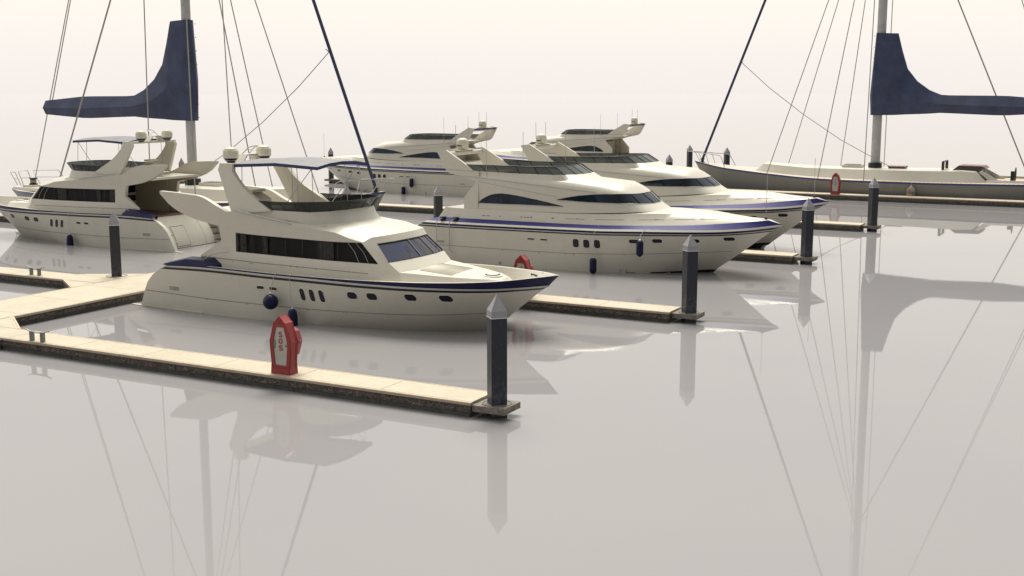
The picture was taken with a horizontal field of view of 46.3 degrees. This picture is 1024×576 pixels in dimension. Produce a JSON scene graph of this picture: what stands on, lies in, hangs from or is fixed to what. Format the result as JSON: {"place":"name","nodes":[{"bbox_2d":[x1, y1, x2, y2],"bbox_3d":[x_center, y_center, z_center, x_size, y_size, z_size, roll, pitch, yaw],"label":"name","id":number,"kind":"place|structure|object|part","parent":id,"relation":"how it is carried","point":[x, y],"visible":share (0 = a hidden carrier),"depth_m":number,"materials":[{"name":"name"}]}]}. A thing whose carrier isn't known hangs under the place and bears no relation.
{"place":"outdoors","nodes":[
{"label":"outdoors","id":0,"kind":"place"},
{"bbox_2d":[0,92,1023,575],"bbox_3d":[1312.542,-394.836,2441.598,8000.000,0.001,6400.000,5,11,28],"label":"water","id":1,"kind":"structure","parent":0,"point":[848,404],"depth_m":30.71,"materials":[{"name":"grey liquid"}]},
{"bbox_2d":[0,214,9,221],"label":"finger pontoon","id":2,"kind":"object","parent":1,"relation":"on","point":[3,218],"visible":0.01,"depth_m":73.80,"materials":[{"name":"grey"}]},
{"bbox_2d":[0,267,141,288],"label":"finger pontoon","id":3,"kind":"object","parent":1,"relation":"on","point":[44,279],"visible":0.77,"depth_m":49.68,"materials":[{"name":"grey wood"}]},
{"bbox_2d":[26,266,43,275],"bbox_3d":[-19.903,-0.720,49.976,1.060,0.362,0.140,5,11,28],"label":"mooring cleat","id":4,"kind":"object","parent":3,"relation":"on","point":[38,271],"visible":1,"depth_m":49.91,"materials":[{"name":"silver metal"}]},
{"bbox_2d":[0,129,220,252],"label":"motor yacht","id":5,"kind":"object","parent":1,"relation":"on","point":[91,195],"visible":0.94,"depth_m":62.85,"materials":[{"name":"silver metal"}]},
{"bbox_2d":[66,211,73,244],"bbox_3d":[-23.137,-3.009,62.729,0.370,1.988,0.495,5,11,28],"label":"fender","id":6,"kind":"object","parent":5,"relation":"hanging from","point":[69,240],"visible":0.78,"depth_m":62.64,"materials":[{"name":"blue plastic"}]},
{"bbox_2d":[33,186,114,202],"bbox_3d":[-23.190,-4.970,63.358,6.175,0.745,0.151,5,11,28],"label":"side window","id":7,"kind":"structure","parent":5,"relation":"in","point":[48,193],"depth_m":63.32,"materials":[{"name":"black glass"}]},
{"bbox_2d":[170,225,190,246],"bbox_3d":[-17.161,-2.669,61.650,0.565,1.010,1.160,5,11,28],"label":"transom door","id":8,"kind":"structure","parent":5,"relation":"in","point":[180,234],"depth_m":61.70,"materials":[{"name":"grey plastic"}]},
{"bbox_2d":[109,211,121,276],"bbox_3d":[-16.449,-1.060,49.749,0.417,4.290,0.417,-3,10,-17],"label":"mooring pile","id":9,"kind":"object","parent":1,"relation":"in","point":[115,249],"visible":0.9,"depth_m":49.45,"materials":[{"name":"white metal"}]},
{"bbox_2d":[10,0,394,209],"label":"sailing yacht","id":10,"kind":"object","parent":1,"relation":"on","point":[169,91],"visible":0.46,"depth_m":74.84,"materials":[{"name":"grey"}]},
{"bbox_2d":[0,224,418,325],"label":"walkway pontoon","id":11,"kind":"object","parent":1,"relation":"on","point":[40,307],"visible":0.06,"depth_m":44.38,"materials":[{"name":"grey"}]},
{"bbox_2d":[0,316,486,416],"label":"finger pontoon","id":12,"kind":"object","parent":1,"relation":"on","point":[423,396],"visible":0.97,"depth_m":33.13,"materials":[{"name":"grey"}]},
{"bbox_2d":[24,328,48,341],"bbox_3d":[-14.595,1.455,36.798,1.060,0.362,0.140,5,11,28],"label":"mooring cleat","id":13,"kind":"object","parent":12,"relation":"on","point":[32,336],"visible":1,"depth_m":36.83,"materials":[{"name":"silver metal"}]},
{"bbox_2d":[269,314,301,375],"bbox_3d":[-6.156,1.517,32.631,0.732,1.621,0.570,5,11,28],"label":"sos cabinet","id":14,"kind":"object","parent":12,"relation":"on","point":[285,340],"visible":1,"depth_m":32.45,"materials":[{"name":"red plastic"}]},
{"label":"door","id":15,"kind":"part","parent":14,"relation":"part of","materials":[{"name":"white"}]},
{"bbox_2d":[324,147,333,182],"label":"mooring pile","id":16,"kind":"object","parent":1,"relation":"in","point":[330,154],"visible":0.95,"depth_m":104.85,"materials":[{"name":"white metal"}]},
{"bbox_2d":[331,178,342,183],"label":"finger pontoon","id":17,"kind":"object","parent":1,"relation":"on","point":[335,180],"visible":0.02,"depth_m":104.14,"materials":[{"name":"grey"}]},
{"bbox_2d":[132,145,558,329],"bbox_3d":[-5.851,-1.736,43.100,16.770,6.591,5.210,5,11,28],"label":"motor yacht","id":18,"kind":"object","parent":1,"relation":"on","point":[351,260],"visible":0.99,"depth_m":41.76,"materials":[{"name":"grey plastic"}]},
{"bbox_2d":[263,272,278,309],"bbox_3d":[-8.318,0.128,41.457,0.646,1.250,0.539,-5,11,-29],"label":"fender","id":19,"kind":"object","parent":18,"relation":"hanging from","point":[270,301],"visible":1,"depth_m":41.31,"materials":[{"name":"blue plastic"}]},
{"bbox_2d":[288,274,297,325],"bbox_3d":[-7.613,0.521,41.282,0.549,1.969,0.366,15,17,57],"label":"fender","id":20,"kind":"object","parent":18,"relation":"hanging from","point":[292,314],"visible":0.68,"depth_m":41.17,"materials":[{"name":"blue plastic"}]},
{"bbox_2d":[236,233,377,263],"bbox_3d":[-7.175,-1.397,41.703,6.175,0.745,0.151,5,11,28],"label":"side window","id":21,"kind":"structure","parent":18,"relation":"in","point":[247,243],"depth_m":41.78,"materials":[{"name":"black glass"}]},
{"bbox_2d":[342,186,350,193],"bbox_3d":[-8.752,-3.363,63.702,0.417,4.290,0.417,-3,10,-17],"label":"mooring pile","id":22,"kind":"object","parent":1,"relation":"in","point":[348,191],"visible":0.22,"depth_m":63.27,"materials":[{"name":"white"}]},
{"bbox_2d":[321,112,497,195],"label":"motor yacht","id":23,"kind":"object","parent":1,"relation":"on","point":[408,155],"visible":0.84,"depth_m":93.96,"materials":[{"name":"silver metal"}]},
{"bbox_2d":[401,170,404,193],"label":"fender","id":24,"kind":"object","parent":23,"relation":"hanging from","point":[403,190],"visible":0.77,"depth_m":93.58,"materials":[{"name":"blue plastic"}]},
{"bbox_2d":[409,168,414,187],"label":"fender","id":25,"kind":"object","parent":23,"relation":"hanging from","point":[411,182],"visible":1,"depth_m":93.13,"materials":[{"name":"blue plastic"}]},
{"bbox_2d":[401,152,439,158],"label":"side window","id":26,"kind":"structure","parent":23,"relation":"in","point":[431,155],"depth_m":93.38,"materials":[{"name":"black glass"}]},
{"bbox_2d":[376,203,444,213],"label":"finger pontoon","id":27,"kind":"object","parent":1,"relation":"on","point":[406,208],"visible":0.17,"depth_m":79.62,"materials":[{"name":"grey wood"}]},
{"bbox_2d":[433,185,442,217],"bbox_3d":[-3.919,-3.369,63.741,0.417,4.290,0.417,-3,10,-17],"label":"mooring pile","id":28,"kind":"object","parent":1,"relation":"in","point":[438,200],"visible":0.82,"depth_m":63.37,"materials":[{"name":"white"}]},
{"bbox_2d":[472,294,519,418],"bbox_3d":[-0.387,2.258,29.644,0.900,4.290,0.860,5,11,28],"label":"mooring pile","id":29,"kind":"object","parent":1,"relation":"in","point":[495,404],"visible":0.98,"depth_m":29.38,"materials":[{"name":"metal"}]},
{"bbox_2d":[490,110,645,160],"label":"motor yacht","id":30,"kind":"object","parent":1,"relation":"on","point":[600,140],"visible":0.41,"depth_m":104.65,"materials":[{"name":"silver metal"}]},
{"bbox_2d":[570,146,602,151],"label":"side window","id":31,"kind":"structure","parent":30,"relation":"in","point":[583,148],"depth_m":103.85,"materials":[{"name":"black glass"}]},
{"bbox_2d":[417,125,782,272],"bbox_3d":[4.082,-3.974,55.551,17.220,6.950,5.520,5,11,28],"label":"motor yacht","id":32,"kind":"object","parent":1,"relation":"on","point":[546,215],"visible":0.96,"depth_m":54.06,"materials":[{"name":"grey plastic"}]},
{"bbox_2d":[436,216,458,252],"bbox_3d":[-3.052,-2.531,56.690,0.958,1.667,0.520,5,11,28],"label":"boarding ladder","id":33,"kind":"object","parent":32,"relation":"attached to","point":[444,218],"visible":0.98,"depth_m":56.50,"materials":[{"name":"silver metal"}]},
{"bbox_2d":[478,193,562,206],"bbox_3d":[0.367,-4.067,55.256,4.431,0.516,0.048,5,11,28],"label":"side window","id":34,"kind":"structure","parent":32,"relation":"in","point":[502,199],"depth_m":55.46,"materials":[{"name":"black glass"}]},
{"bbox_2d":[589,226,598,273],"bbox_3d":[3.691,-1.685,53.040,0.316,2.123,0.774,5,11,28],"label":"fender","id":35,"kind":"object","parent":32,"relation":"hanging from","point":[593,266],"visible":1,"depth_m":52.84,"materials":[{"name":"blue plastic"}]},
{"bbox_2d":[636,229,644,256],"bbox_3d":[5.634,-1.967,51.948,0.316,1.214,0.773,5,11,28],"label":"fender","id":36,"kind":"object","parent":32,"relation":"hanging from","point":[639,247],"visible":1,"depth_m":51.67,"materials":[{"name":"blue plastic"}]},
{"bbox_2d":[519,294,680,322],"bbox_3d":[-2.913,0.379,46.676,19.546,0.751,4.120,5,11,28],"label":"finger pontoon","id":37,"kind":"object","parent":1,"relation":"on","point":[609,308],"visible":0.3,"depth_m":43.07,"materials":[{"name":"grey"}]},
{"bbox_2d":[514,254,533,269],"bbox_3d":[0.436,-0.454,44.571,0.732,1.621,0.570,5,11,28],"label":"sos cabinet","id":38,"kind":"object","parent":37,"relation":"on","point":[522,261],"visible":0.27,"depth_m":44.30,"materials":[{"name":"red plastic"}]},
{"label":"door","id":39,"kind":"part","parent":38,"relation":"part of","materials":[{"name":"white plastic"}]},
{"bbox_2d":[666,154,672,164],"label":"mooring pile","id":40,"kind":"object","parent":1,"relation":"in","point":[669,160],"visible":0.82,"depth_m":93.48,"materials":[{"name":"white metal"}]},
{"bbox_2d":[521,122,828,247],"bbox_3d":[8.182,-5.357,63.502,17.220,6.950,5.520,4,10,28],"label":"motor yacht","id":41,"kind":"object","parent":1,"relation":"on","point":[681,186],"visible":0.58,"depth_m":61.39,"materials":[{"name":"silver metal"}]},
{"bbox_2d":[672,234,704,322],"bbox_3d":[6.181,0.243,41.855,0.900,4.290,0.860,5,11,28],"label":"mooring pile","id":42,"kind":"object","parent":1,"relation":"in","point":[687,312],"visible":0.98,"depth_m":41.60,"materials":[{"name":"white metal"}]},
{"bbox_2d":[686,145,692,166],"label":"mooring pile","id":43,"kind":"object","parent":1,"relation":"in","point":[689,158],"visible":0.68,"depth_m":109.89,"materials":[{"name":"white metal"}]},
{"bbox_2d":[724,148,729,164],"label":"mooring pile","id":44,"kind":"object","parent":1,"relation":"in","point":[726,158],"visible":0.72,"depth_m":104.84,"materials":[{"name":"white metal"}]},
{"bbox_2d":[731,250,798,263],"bbox_3d":[4.681,-1.951,60.795,19.546,0.751,4.120,5,11,28],"label":"finger pontoon","id":45,"kind":"object","parent":1,"relation":"on","point":[767,256],"visible":0.11,"depth_m":56.51,"materials":[{"name":"grey wood"}]},
{"bbox_2d":[794,198,817,263],"bbox_3d":[13.756,-2.081,55.938,0.900,4.290,0.860,5,11,28],"label":"mooring pile","id":46,"kind":"object","parent":1,"relation":"in","point":[805,256],"visible":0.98,"depth_m":55.69,"materials":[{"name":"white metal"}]},
{"bbox_2d":[792,220,864,231],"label":"finger pontoon","id":47,"kind":"object","parent":1,"relation":"on","point":[838,226],"visible":0.13,"depth_m":69.38,"materials":[{"name":"grey"}]},
{"bbox_2d":[688,0,1023,199],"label":"sailing yacht","id":48,"kind":"object","parent":1,"relation":"on","point":[897,88],"visible":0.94,"depth_m":90.22,"materials":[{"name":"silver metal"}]},
{"bbox_2d":[906,183,914,195],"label":"fender","id":49,"kind":"object","parent":48,"relation":"hanging from","point":[910,191],"visible":0.98,"depth_m":87.33,"materials":[{"name":"white plastic"}]},
{"bbox_2d":[862,177,880,230],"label":"mooring pile","id":50,"kind":"object","parent":1,"relation":"in","point":[872,217],"visible":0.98,"depth_m":68.68,"materials":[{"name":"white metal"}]},
{"bbox_2d":[729,189,1023,207],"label":"finger pontoon","id":51,"kind":"object","parent":1,"relation":"on","point":[940,200],"visible":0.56,"depth_m":86.23,"materials":[{"name":"grey wood"}]},
{"bbox_2d":[830,172,841,194],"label":"sos cabinet","id":52,"kind":"object","parent":51,"relation":"on","point":[835,184],"visible":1,"depth_m":88.69,"materials":[{"name":"red plastic"}]},
{"label":"door","id":53,"kind":"part","parent":52,"relation":"part of","materials":[{"name":"white plastic"}]},
{"bbox_2d":[0,0,1023,91],"label":"sky","id":54,"kind":"structure","parent":0,"point":[376,45],"materials":[{"name":"white"}]}
]}

